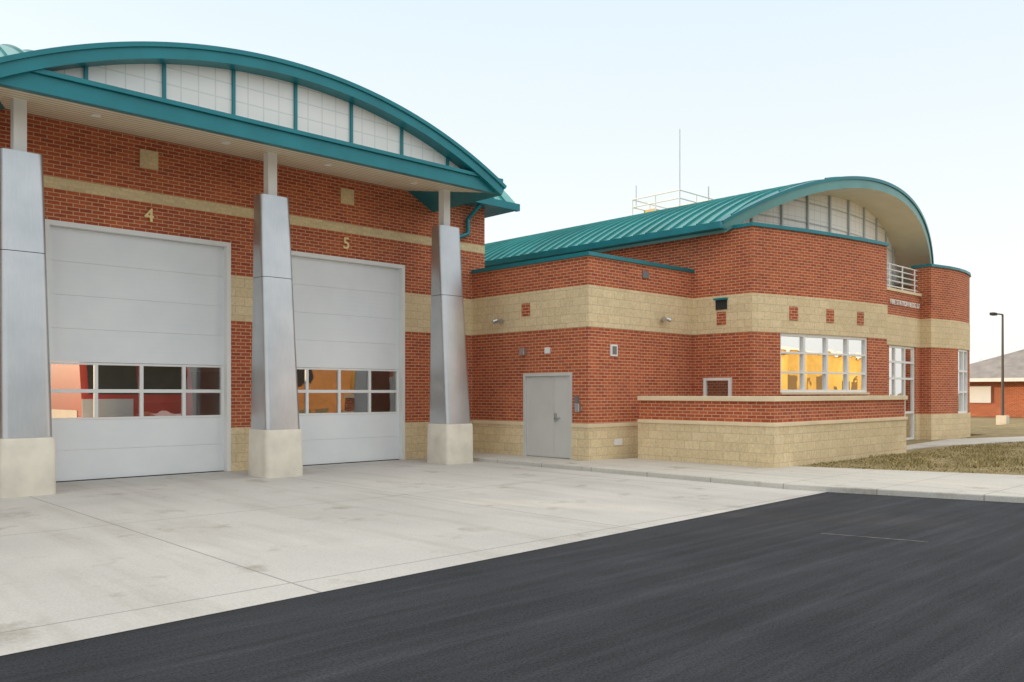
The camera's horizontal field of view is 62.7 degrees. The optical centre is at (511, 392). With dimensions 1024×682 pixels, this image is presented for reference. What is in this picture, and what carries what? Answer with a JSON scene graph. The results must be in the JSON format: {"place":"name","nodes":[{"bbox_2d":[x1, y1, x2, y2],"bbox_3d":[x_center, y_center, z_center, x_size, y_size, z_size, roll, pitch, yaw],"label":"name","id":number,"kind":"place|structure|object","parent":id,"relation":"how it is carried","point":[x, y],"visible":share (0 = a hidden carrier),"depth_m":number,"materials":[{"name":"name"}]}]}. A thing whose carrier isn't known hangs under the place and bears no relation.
{"place":"outdoors","nodes":[
{"label":"outdoors","id":0,"kind":"place"},
{"bbox_2d":[0,148,51,438],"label":"pylon cladding","id":1,"kind":"structure","parent":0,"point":[25,398],"depth_m":13.93,"materials":[{"name":"silver metal"}]},
{"bbox_2d":[11,98,26,151],"bbox_3d":[-8.364,-4.570,14.253,0.200,1.060,0.200,0,0,-43],"label":"pylon post","id":2,"kind":"object","parent":1,"relation":"on","point":[18,124],"visible":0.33,"depth_m":14.17,"materials":[{"name":"white metal"}]},
{"bbox_2d":[0,58,500,211],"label":"canopy roof underside","id":3,"kind":"object","parent":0,"point":[429,200],"visible":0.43,"depth_m":17.48,"materials":[{"name":"teal metal"}]},
{"bbox_2d":[251,194,299,429],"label":"pylon cladding","id":4,"kind":"structure","parent":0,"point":[274,401],"depth_m":17.09,"materials":[{"name":"silver metal"}]},
{"bbox_2d":[264,152,276,195],"bbox_3d":[-5.010,-4.570,17.431,0.200,1.060,0.200,0,0,-43],"label":"pylon post","id":5,"kind":"object","parent":4,"relation":"on","point":[270,173],"visible":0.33,"depth_m":17.36,"materials":[{"name":"white metal"}]},
{"bbox_2d":[190,365,395,389],"bbox_3d":[-14.653,-1.635,18.042,26.620,6.630,10.750,0,0,-43],"label":"bay interior lining","id":6,"kind":"object","parent":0,"point":[350,380],"depth_m":27.74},
{"bbox_2d":[191,372,395,439],"bbox_3d":[-7.467,0.490,25.469,5.790,2.380,9.250,0,0,-43],"label":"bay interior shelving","id":7,"kind":"object","parent":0,"point":[206,403],"visible":0.12,"depth_m":27.44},
{"bbox_2d":[0,458,824,655],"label":"concrete apron","id":8,"kind":"object","parent":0,"point":[82,560],"visible":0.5,"depth_m":10.52,"materials":[{"name":"grey concrete"}]},
{"bbox_2d":[0,437,55,497],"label":"pylon base","id":9,"kind":"object","parent":8,"relation":"on","point":[27,467],"visible":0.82,"depth_m":13.77,"materials":[{"name":"beige concrete"}]},
{"bbox_2d":[248,429,302,477],"bbox_3d":[-4.859,1.220,17.271,0.850,0.960,0.860,0,0,-43],"label":"pylon base","id":10,"kind":"object","parent":8,"relation":"on","point":[275,453],"visible":0.85,"depth_m":16.95,"materials":[{"name":"beige concrete"}]},
{"bbox_2d":[303,459,397,465],"bbox_3d":[-4.170,1.687,20.244,3.470,0.014,0.040,0,0,-43],"label":"overhead door seal","id":11,"kind":"object","parent":8,"relation":"on","point":[350,462],"visible":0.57,"depth_m":20.42,"materials":[{"name":"black rubber"}]},
{"bbox_2d":[231,421,472,470],"bbox_3d":[-10.791,1.225,13.965,27.340,0.950,0.380,0,0,-43],"label":"bay block base","id":12,"kind":"object","parent":8,"relation":"on","point":[416,433],"visible":0.2,"depth_m":21.36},
{"bbox_2d":[427,423,472,464],"bbox_3d":[-1.505,1.220,20.448,0.850,0.960,0.860,0,0,-43],"label":"pylon base","id":13,"kind":"object","parent":8,"relation":"on","point":[449,444],"visible":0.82,"depth_m":20.12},
{"bbox_2d":[430,225,469,423],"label":"pylon cladding","id":14,"kind":"structure","parent":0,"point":[449,396],"depth_m":20.26,"materials":[{"name":"silver metal"}]},
{"bbox_2d":[439,190,449,225],"bbox_3d":[-1.656,-4.570,20.608,0.200,1.060,0.200,0,0,-43],"label":"pylon post","id":15,"kind":"object","parent":14,"relation":"on","point":[444,207],"visible":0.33,"depth_m":20.53,"materials":[{"name":"metal"}]},
{"bbox_2d":[0,459,1023,681],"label":"asphalt parking lot","id":16,"kind":"structure","parent":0,"point":[784,591],"depth_m":6.39,"materials":[{"name":"black asphalt"}]},
{"bbox_2d":[821,533,927,541],"bbox_3d":[4.244,1.696,9.871,1.168,0.001,0.051,0,0,30],"label":"chalk marking","id":17,"kind":"object","parent":16,"relation":"on","point":[874,537],"visible":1,"depth_m":9.87,"materials":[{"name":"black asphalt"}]},
{"bbox_2d":[0,0,1023,363],"label":"sky","id":18,"kind":"structure","parent":0,"point":[576,105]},
{"bbox_2d":[544,271,648,445],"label":"wall fixtures","id":19,"kind":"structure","parent":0,"point":[616,441],"depth_m":20.53,"materials":[{"name":"grey metal"}]},
{"bbox_2d":[485,189,780,260],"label":"wing roof","id":20,"kind":"structure","parent":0,"point":[697,220],"depth_m":24.55,"materials":[{"name":"teal metal"}]},
{"bbox_2d":[485,221,723,266],"bbox_3d":[4.192,-4.335,33.380,14.560,0.170,18.700,0,0,-43],"label":"wing eave gutter","id":21,"kind":"object","parent":20,"relation":"attached to","point":[716,225],"visible":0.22,"depth_m":24.21,"materials":[{"name":"teal metal"}]},
{"bbox_2d":[485,228,731,267],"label":"wing eave soffit","id":22,"kind":"structure","parent":20,"relation":"attached to","point":[636,243],"depth_m":23.55,"materials":[{"name":"teal metal"}]},
{"bbox_2d":[485,177,833,260],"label":"wing roof seams","id":23,"kind":"object","parent":20,"relation":"attached to","point":[519,241],"visible":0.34,"depth_m":25.96,"materials":[{"name":"teal metal"}]},
{"bbox_2d":[715,176,933,263],"bbox_3d":[10.988,-5.399,26.207,14.331,2.061,1.518,0,0,-43],"label":"wing roof drip edge","id":24,"kind":"object","parent":20,"relation":"attached to","point":[743,209],"visible":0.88,"depth_m":23.23,"materials":[{"name":"teal metal"}]},
{"bbox_2d":[811,188,930,283],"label":"wing roof soffit","id":25,"kind":"structure","parent":20,"relation":"attached to","point":[899,222],"depth_m":28.39,"materials":[{"name":"beige paint"}]},
{"bbox_2d":[644,208,658,212],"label":"roof platform deck","id":26,"kind":"structure","parent":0,"point":[649,210],"depth_m":32.49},
{"bbox_2d":[537,226,886,395],"bbox_3d":[2.146,-1.775,29.776,5.530,5.010,19.718,0,0,-43],"label":"wing brick","id":27,"kind":"object","parent":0,"point":[752,259],"visible":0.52,"depth_m":22.41,"materials":[{"name":"red brick"}]},
{"bbox_2d":[707,380,727,395],"bbox_3d":[5.455,-0.025,22.248,0.013,0.610,0.680,0,0,-43],"label":"side window backing","id":28,"kind":"object","parent":27,"relation":"attached to","point":[717,388],"visible":0.57,"depth_m":22.25,"materials":[{"name":"red brick"}]},
{"bbox_2d":[592,179,931,263],"bbox_3d":[4.588,-5.281,32.963,14.300,2.237,20.050,0,0,-43],"label":"wing roof rim","id":29,"kind":"object","parent":27,"relation":"on","point":[788,197],"visible":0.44,"depth_m":23.45,"materials":[{"name":"teal metal"}]},
{"bbox_2d":[632,189,712,214],"bbox_3d":[6.263,-6.887,32.794,2.248,1.374,2.248,0,0,-43],"label":"roof platform railing","id":30,"kind":"object","parent":29,"relation":"on","point":[655,202],"visible":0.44,"depth_m":32.19,"materials":[{"name":"grey metal"}]},
{"bbox_2d":[636,129,708,208],"bbox_3d":[5.606,-8.000,29.240,1.734,4.600,7.183,0,0,1],"label":"radio antenna","id":31,"kind":"object","parent":29,"relation":"on","point":[679,172],"visible":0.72,"depth_m":32.77,"materials":[{"name":"metal"}]},
{"bbox_2d":[703,378,731,395],"bbox_3d":[5.436,-0.050,22.230,0.068,0.700,0.840,0,0,-43],"label":"side window frame","id":32,"kind":"object","parent":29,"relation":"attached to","point":[705,380],"visible":0.71,"depth_m":22.21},
{"bbox_2d":[887,314,920,439],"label":"entrance block","id":33,"kind":"structure","parent":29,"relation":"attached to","point":[904,331],"depth_m":28.42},
{"bbox_2d":[887,263,917,291],"bbox_3d":[12.130,-3.861,27.401,5.500,0.842,0.050,0,0,-43],"label":"balcony railing","id":34,"kind":"object","parent":33,"relation":"on","point":[902,277],"visible":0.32,"depth_m":28.38,"materials":[{"name":"silver metal"}]},
{"bbox_2d":[887,290,919,437],"bbox_3d":[12.136,-0.875,27.475,5.790,4.950,0.300,0,0,-43],"label":"entrance","id":35,"kind":"object","parent":33,"relation":"attached to","point":[900,310],"depth_m":28.59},
{"bbox_2d":[889,345,913,439],"bbox_3d":[13.052,0.015,28.260,2.200,3.170,0.080,0,0,-43],"label":"entrance door frame","id":36,"kind":"object","parent":35,"relation":"attached to","point":[894,377],"visible":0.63,"depth_m":28.43,"materials":[{"name":"white metal"}]},
{"bbox_2d":[887,287,921,296],"bbox_3d":[12.063,-3.395,27.399,5.580,0.090,0.390,0,0,-43],"label":"entrance parapet cap","id":37,"kind":"object","parent":35,"relation":"on","point":[903,291],"visible":0.37,"depth_m":28.16,"materials":[{"name":"beige stone"}]},
{"bbox_2d":[890,299,919,308],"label":"station sign letters","id":38,"kind":"object","parent":33,"relation":"attached to","point":[906,304],"visible":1,"depth_m":28.18,"materials":[{"name":"white metal"}]},
{"bbox_2d":[693,293,887,338],"bbox_3d":[2.151,-2.075,29.770,5.558,0.990,19.734,0,0,-43],"label":"wing block band","id":39,"kind":"object","parent":27,"relation":"attached to","point":[756,312],"visible":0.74,"depth_m":22.43,"materials":[{"name":"beige stone"}]},
{"bbox_2d":[715,300,726,309],"bbox_3d":[5.517,-2.325,22.155,0.024,0.250,0.340,0,0,-43],"label":"wing wall louver","id":40,"kind":"object","parent":39,"relation":"in","point":[720,304],"visible":1,"depth_m":22.16,"materials":[{"name":"black metal"}]},
{"bbox_2d":[717,311,725,324],"bbox_3d":[5.521,-1.970,22.159,0.014,0.340,0.280,0,0,-43],"label":"wing wall inset","id":41,"kind":"object","parent":39,"relation":"in","point":[721,318],"visible":1,"depth_m":22.15,"materials":[{"name":"red brick"}]},
{"bbox_2d":[789,306,863,324],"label":"brick accent squares","id":42,"kind":"structure","parent":39,"relation":"in","point":[793,313],"depth_m":22.86,"materials":[{"name":"red brick"}]},
{"bbox_2d":[732,222,888,246],"bbox_3d":[2.165,-4.325,29.756,5.630,0.090,19.774,0,0,-43],"label":"wing coping","id":43,"kind":"object","parent":27,"relation":"on","point":[808,231],"visible":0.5,"depth_m":22.41,"materials":[{"name":"teal metal"}]},
{"bbox_2d":[780,333,866,391],"bbox_3d":[8.541,-0.799,22.990,3.669,1.559,0.167,0,0,-32],"label":"office window frame","id":44,"kind":"object","parent":27,"relation":"in","point":[826,354],"visible":0.91,"depth_m":22.93,"materials":[{"name":"grey metal"}]},
{"bbox_2d":[781,336,862,389],"bbox_3d":[8.529,-0.800,23.009,3.661,1.560,0.082,0,0,-32],"label":"office window glass","id":45,"kind":"object","parent":44,"relation":"in","point":[792,362],"visible":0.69,"depth_m":22.86,"materials":[{"name":"clear glass"}]},
{"bbox_2d":[713,297,727,300],"bbox_3d":[5.493,-2.475,22.133,0.118,0.050,0.380,0,0,-43],"label":"wing vent hood","id":46,"kind":"object","parent":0,"point":[724,298],"visible":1,"depth_m":22.07,"materials":[{"name":"teal metal"}]},
{"bbox_2d":[473,452,1023,502],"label":"sidewalk","id":47,"kind":"structure","parent":0,"point":[977,486],"depth_m":16.11,"materials":[{"name":"concrete"}]},
{"bbox_2d":[780,392,869,394],"bbox_3d":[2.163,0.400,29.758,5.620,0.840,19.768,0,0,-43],"label":"window sill","id":48,"kind":"structure","parent":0,"point":[801,393],"depth_m":22.59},
{"bbox_2d":[894,281,910,291],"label":"terrace deck","id":49,"kind":"structure","parent":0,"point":[900,285],"depth_m":30.63,"materials":[{"name":"grey concrete"}]},
{"bbox_2d":[741,195,896,288],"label":"gable translucent panels","id":50,"kind":"object","parent":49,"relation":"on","point":[797,210],"visible":0.25,"depth_m":25.74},
{"bbox_2d":[751,195,898,288],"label":"gable mullions","id":51,"kind":"object","parent":50,"relation":"attached to","point":[829,227],"visible":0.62,"depth_m":26.44,"materials":[{"name":"grey metal"}]},
{"bbox_2d":[794,423,1023,474],"bbox_3d":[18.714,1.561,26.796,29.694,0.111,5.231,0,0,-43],"label":"lawn grass","id":52,"kind":"structure","parent":0,"point":[917,461],"depth_m":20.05,"materials":[{"name":"plant"}]},
{"bbox_2d":[906,436,1023,449],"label":"entrance path","id":53,"kind":"structure","parent":0,"point":[957,442],"depth_m":27.53,"materials":[{"name":"concrete"}]},
{"bbox_2d":[906,417,1023,440],"bbox_3d":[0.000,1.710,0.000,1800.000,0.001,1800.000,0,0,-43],"label":"ground","id":54,"kind":"structure","parent":0,"point":[981,421],"depth_m":50.47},
{"bbox_2d":[473,255,692,423],"bbox_3d":[1.920,-1.265,22.887,4.268,3.990,4.190,0,0,-43],"label":"link brick","id":55,"kind":"object","parent":54,"relation":"on","point":[607,387],"visible":0.82,"depth_m":21.26,"materials":[{"name":"red brick"}]},
{"bbox_2d":[523,372,571,458],"bbox_3d":[0.924,0.550,20.931,0.170,2.100,1.680,0,0,-43],"label":"service door frame","id":56,"kind":"object","parent":55,"relation":"attached to","point":[525,375],"visible":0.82,"depth_m":21.44,"materials":[{"name":"grey metal"}]},
{"bbox_2d":[527,376,569,458],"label":"service door leaves","id":57,"kind":"object","parent":56,"relation":"in","point":[548,397],"visible":1,"depth_m":20.90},
{"bbox_2d":[554,413,559,420],"bbox_3d":[1.109,0.600,20.639,0.058,0.200,0.160,0,0,-43],"label":"service door hardware","id":58,"kind":"object","parent":57,"relation":"attached to","point":[555,417],"visible":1,"depth_m":20.66,"materials":[{"name":"silver metal"}]},
{"bbox_2d":[519,348,580,411],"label":"wall fixtures","id":59,"kind":"structure","parent":55,"relation":"attached to","point":[522,351],"depth_m":21.33,"materials":[{"name":"metal"}]},
{"bbox_2d":[473,423,637,460],"bbox_3d":[1.930,1.260,22.859,4.293,0.880,4.185,0,0,-43],"label":"link block base","id":60,"kind":"object","parent":55,"relation":"attached to","point":[595,443],"visible":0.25,"depth_m":20.89,"materials":[{"name":"beige stone"}]},
{"bbox_2d":[472,420,637,427],"bbox_3d":[1.930,0.775,22.845,4.313,0.090,4.205,0,0,-43],"label":"stone ledge","id":61,"kind":"object","parent":60,"relation":"on","point":[572,424],"visible":0.59,"depth_m":20.86,"materials":[{"name":"beige stone"}]},
{"bbox_2d":[492,317,671,323],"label":"twin floodlights","id":62,"kind":"object","parent":55,"relation":"attached to","point":[663,319],"visible":1,"depth_m":21.81,"materials":[{"name":"metal"}]},
{"bbox_2d":[472,284,692,334],"bbox_3d":[1.920,-2.075,22.877,4.282,0.990,4.204,0,0,-43],"label":"link block band","id":63,"kind":"object","parent":55,"relation":"attached to","point":[587,305],"visible":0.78,"depth_m":21.19,"materials":[{"name":"beige stone"}]},
{"bbox_2d":[521,303,529,315],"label":"brick accent square","id":64,"kind":"structure","parent":63,"relation":"in","point":[525,309],"depth_m":21.41,"materials":[{"name":"red brick"}]},
{"bbox_2d":[471,251,693,273],"bbox_3d":[1.919,-3.305,22.852,4.318,0.090,4.240,0,0,-43],"label":"link coping","id":65,"kind":"object","parent":55,"relation":"on","point":[596,254],"visible":0.68,"depth_m":21.18,"materials":[{"name":"teal metal"}]},
{"bbox_2d":[638,420,905,467],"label":"brick garden wall","id":66,"kind":"structure","parent":54,"relation":"on","point":[770,447],"depth_m":19.36,"materials":[{"name":"beige stone"}]},
{"bbox_2d":[637,396,907,426],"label":"stone caps","id":67,"kind":"object","parent":66,"relation":"on","point":[749,398],"visible":0.85,"depth_m":19.33,"materials":[{"name":"beige stone"}]},
{"bbox_2d":[639,400,904,422],"bbox_3d":[6.853,0.410,21.630,6.900,0.460,3.620,0,0,-43],"label":"brick course","id":68,"kind":"object","parent":67,"relation":"on","point":[764,411],"visible":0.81,"depth_m":19.39,"materials":[{"name":"red brick"}]},
{"bbox_2d":[911,267,969,413],"bbox_3d":[9.917,-1.815,37.516,5.200,5.090,19.170,0,0,-43],"label":"turret","id":69,"kind":"object","parent":54,"relation":"on","point":[944,292],"depth_m":29.34,"materials":[{"name":"red brick"}]},
{"bbox_2d":[911,264,970,276],"bbox_3d":[9.935,-4.405,37.497,5.300,0.090,19.220,0,0,-43],"label":"turret coping","id":70,"kind":"object","parent":69,"relation":"on","point":[945,267],"visible":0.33,"depth_m":29.33,"materials":[{"name":"teal metal"}]},
{"bbox_2d":[921,318,969,350],"bbox_3d":[9.922,-2.075,37.511,5.228,0.990,19.184,0,0,-43],"label":"turret block band","id":71,"kind":"object","parent":69,"relation":"attached to","point":[941,333],"visible":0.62,"depth_m":29.41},
{"bbox_2d":[921,412,970,439],"bbox_3d":[9.928,1.215,37.505,5.260,0.970,19.200,0,0,-43],"label":"turret block base","id":72,"kind":"object","parent":69,"relation":"attached to","point":[943,426],"visible":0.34,"depth_m":29.38,"materials":[{"name":"beige stone"}]},
{"bbox_2d":[958,349,967,412],"bbox_3d":[16.348,-0.420,30.575,1.402,2.300,0.142,0,0,-48],"label":"turret window frame","id":73,"kind":"object","parent":69,"relation":"in","point":[962,391],"visible":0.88,"depth_m":30.53,"materials":[{"name":"white metal"}]},
{"bbox_2d":[989,312,1008,424],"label":"street lamp","id":74,"kind":"object","parent":54,"relation":"on","point":[1002,418],"visible":0.92,"depth_m":44.93,"materials":[{"name":"brown metal"}]},
{"bbox_2d":[970,381,1023,416],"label":"walls","id":75,"kind":"structure","parent":0,"point":[1013,398],"depth_m":59.48,"materials":[{"name":"red brick"}]},
{"bbox_2d":[970,386,990,402],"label":"window","id":76,"kind":"structure","parent":75,"relation":"attached to","point":[980,394],"depth_m":60.33,"materials":[{"name":"beige"}]},
{"bbox_2d":[970,349,1023,377],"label":"hip roof","id":77,"kind":"structure","parent":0,"point":[1013,366],"depth_m":60.37,"materials":[{"name":"grey"}]},
{"bbox_2d":[970,378,1023,381],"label":"roof fascia","id":78,"kind":"structure","parent":77,"relation":"attached to","point":[992,379],"depth_m":58.81,"materials":[{"name":"white paint"}]},
{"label":"bay floor","id":79,"kind":"structure","parent":0,"visible":0},
{"bbox_2d":[50,361,192,450],"bbox_3d":[-10.435,0.215,20.322,2.340,2.930,8.500,0,0,-43],"label":"fire engine","id":80,"kind":"object","parent":79,"relation":"on","point":[70,405],"visible":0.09,"depth_m":17.39,"materials":[{"name":"red paint"}]},
{"bbox_2d":[0,109,484,427],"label":"bay brick walls","id":81,"kind":"structure","parent":79,"relation":"on","point":[77,152],"depth_m":18.34,"materials":[{"name":"red brick"}]},
{"bbox_2d":[45,219,230,470],"bbox_3d":[-7.494,-0.780,17.027,3.640,4.940,0.270,0,0,-43],"label":"overhead door frame","id":82,"kind":"object","parent":81,"relation":"attached to","point":[227,339],"visible":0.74,"depth_m":18.13,"materials":[{"name":"grey metal"}]},
{"bbox_2d":[50,226,223,480],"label":"overhead door panels","id":83,"kind":"object","parent":82,"relation":"in","point":[116,298],"visible":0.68,"depth_m":16.95,"materials":[{"name":"grey metal"}]},
{"bbox_2d":[50,362,223,419],"bbox_3d":[-7.526,-0.036,17.061,3.460,1.112,0.057,0,0,-43],"label":"overhead door sash","id":84,"kind":"object","parent":83,"relation":"in","point":[141,390],"visible":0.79,"depth_m":17.04,"materials":[{"name":"white metal"}]},
{"bbox_2d":[56,470,223,481],"bbox_3d":[-7.528,1.687,17.064,3.460,0.014,0.040,0,0,-43],"label":"overhead door seal","id":85,"kind":"object","parent":83,"relation":"attached to","point":[134,476],"visible":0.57,"depth_m":16.95,"materials":[{"name":"black rubber"}]},
{"bbox_2d":[144,208,153,221],"bbox_3d":[-7.331,-3.597,16.982,0.187,0.275,0.024,0,0,-43],"label":"bay number","id":86,"kind":"object","parent":81,"relation":"attached to","point":[149,214],"visible":1,"depth_m":16.99,"materials":[{"name":"gold metal"}]},
{"bbox_2d":[0,86,483,192],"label":"canopy soffit","id":87,"kind":"structure","parent":81,"relation":"attached to","point":[54,108],"depth_m":16.61,"materials":[{"name":"beige metal"}]},
{"bbox_2d":[91,114,417,183],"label":"soffit downlights","id":88,"kind":"object","parent":87,"relation":"in","point":[98,115],"visible":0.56,"depth_m":16.57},
{"bbox_2d":[140,149,353,204],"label":"bay wall blocks","id":89,"kind":"structure","parent":81,"relation":"in","point":[148,159],"depth_m":17.05,"materials":[{"name":"beige stone"}]},
{"bbox_2d":[0,69,502,193],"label":"canopy chord fascia","id":90,"kind":"structure","parent":81,"relation":"attached to","point":[52,84],"depth_m":15.49,"materials":[{"name":"teal metal"}]},
{"bbox_2d":[53,64,459,168],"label":"canopy translucent panels","id":91,"kind":"object","parent":90,"relation":"on","point":[264,99],"visible":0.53,"depth_m":16.24,"materials":[{"name":"white plastic"}]},
{"bbox_2d":[84,63,448,165],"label":"canopy mullions","id":92,"kind":"object","parent":91,"relation":"attached to","point":[295,103],"visible":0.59,"depth_m":16.64,"materials":[{"name":"metal"}]},
{"bbox_2d":[0,47,503,194],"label":"canopy arch fascia","id":93,"kind":"structure","parent":81,"relation":"attached to","point":[40,62],"depth_m":15.29,"materials":[{"name":"teal metal"}]},
{"bbox_2d":[0,41,506,188],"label":"canopy drip edge","id":94,"kind":"object","parent":93,"relation":"attached to","point":[23,55],"visible":0.95,"depth_m":15.44,"materials":[{"name":"teal metal"}]},
{"bbox_2d":[0,45,514,202],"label":"bay roof","id":95,"kind":"structure","parent":81,"relation":"on","point":[11,51],"depth_m":17.25,"materials":[{"name":"teal metal"}]},
{"bbox_2d":[0,44,505,200],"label":"bay roof seams","id":96,"kind":"object","parent":95,"relation":"attached to","point":[21,51],"visible":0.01,"depth_m":17.52,"materials":[{"name":"teal metal"}]},
{"bbox_2d":[473,198,519,211],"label":"eave gutters","id":97,"kind":"object","parent":95,"relation":"attached to","point":[502,204],"visible":0.53,"depth_m":22.98,"materials":[{"name":"teal metal"}]},
{"bbox_2d":[43,175,484,253],"bbox_3d":[-10.798,-3.955,13.972,27.340,0.210,0.362,0,0,-43],"label":"stone band","id":98,"kind":"object","parent":81,"relation":"in","point":[102,190],"visible":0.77,"depth_m":17.94,"materials":[{"name":"beige stone"}]},
{"bbox_2d":[343,237,348,248],"bbox_3d":[-3.976,-3.594,20.160,0.160,0.275,0.024,0,0,-43],"label":"bay number","id":99,"kind":"object","parent":81,"relation":"attached to","point":[347,243],"visible":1,"depth_m":20.15,"materials":[{"name":"gold metal"}]},
{"bbox_2d":[291,251,404,459],"bbox_3d":[-4.136,-0.780,20.208,3.650,4.940,0.270,0,0,-43],"label":"overhead door frame","id":100,"kind":"object","parent":81,"relation":"attached to","point":[401,352],"visible":0.52,"depth_m":21.32,"materials":[{"name":"grey metal"}]},
{"bbox_2d":[291,256,397,464],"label":"overhead door panels","id":101,"kind":"object","parent":100,"relation":"in","point":[345,315],"visible":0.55,"depth_m":20.34,"materials":[{"name":"grey metal"}]},
{"bbox_2d":[297,367,398,414],"bbox_3d":[-4.168,-0.036,20.242,3.470,1.112,0.057,0,0,-43],"label":"overhead door sash","id":102,"kind":"object","parent":101,"relation":"in","point":[338,391],"visible":0.74,"depth_m":20.28,"materials":[{"name":"white metal"}]},
{"bbox_2d":[231,275,472,335],"bbox_3d":[-10.798,-2.060,13.972,27.340,0.980,0.362,0,0,-43],"label":"stone band","id":103,"kind":"object","parent":81,"relation":"attached to","point":[417,312],"visible":0.23,"depth_m":21.45,"materials":[{"name":"beige stone"}]},
{"bbox_2d":[460,204,480,238],"bbox_3d":[-1.266,-4.204,22.557,0.864,1.767,0.330,0,0,-19],"label":"downspout","id":104,"kind":"object","parent":81,"relation":"attached to","point":[472,214],"visible":0.59,"depth_m":22.63,"materials":[{"name":"teal metal"}]},
{"bbox_2d":[465,203,513,217],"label":"eave soffit","id":105,"kind":"structure","parent":81,"relation":"attached to","point":[490,211],"depth_m":23.49,"materials":[{"name":"metal"}]}
]}

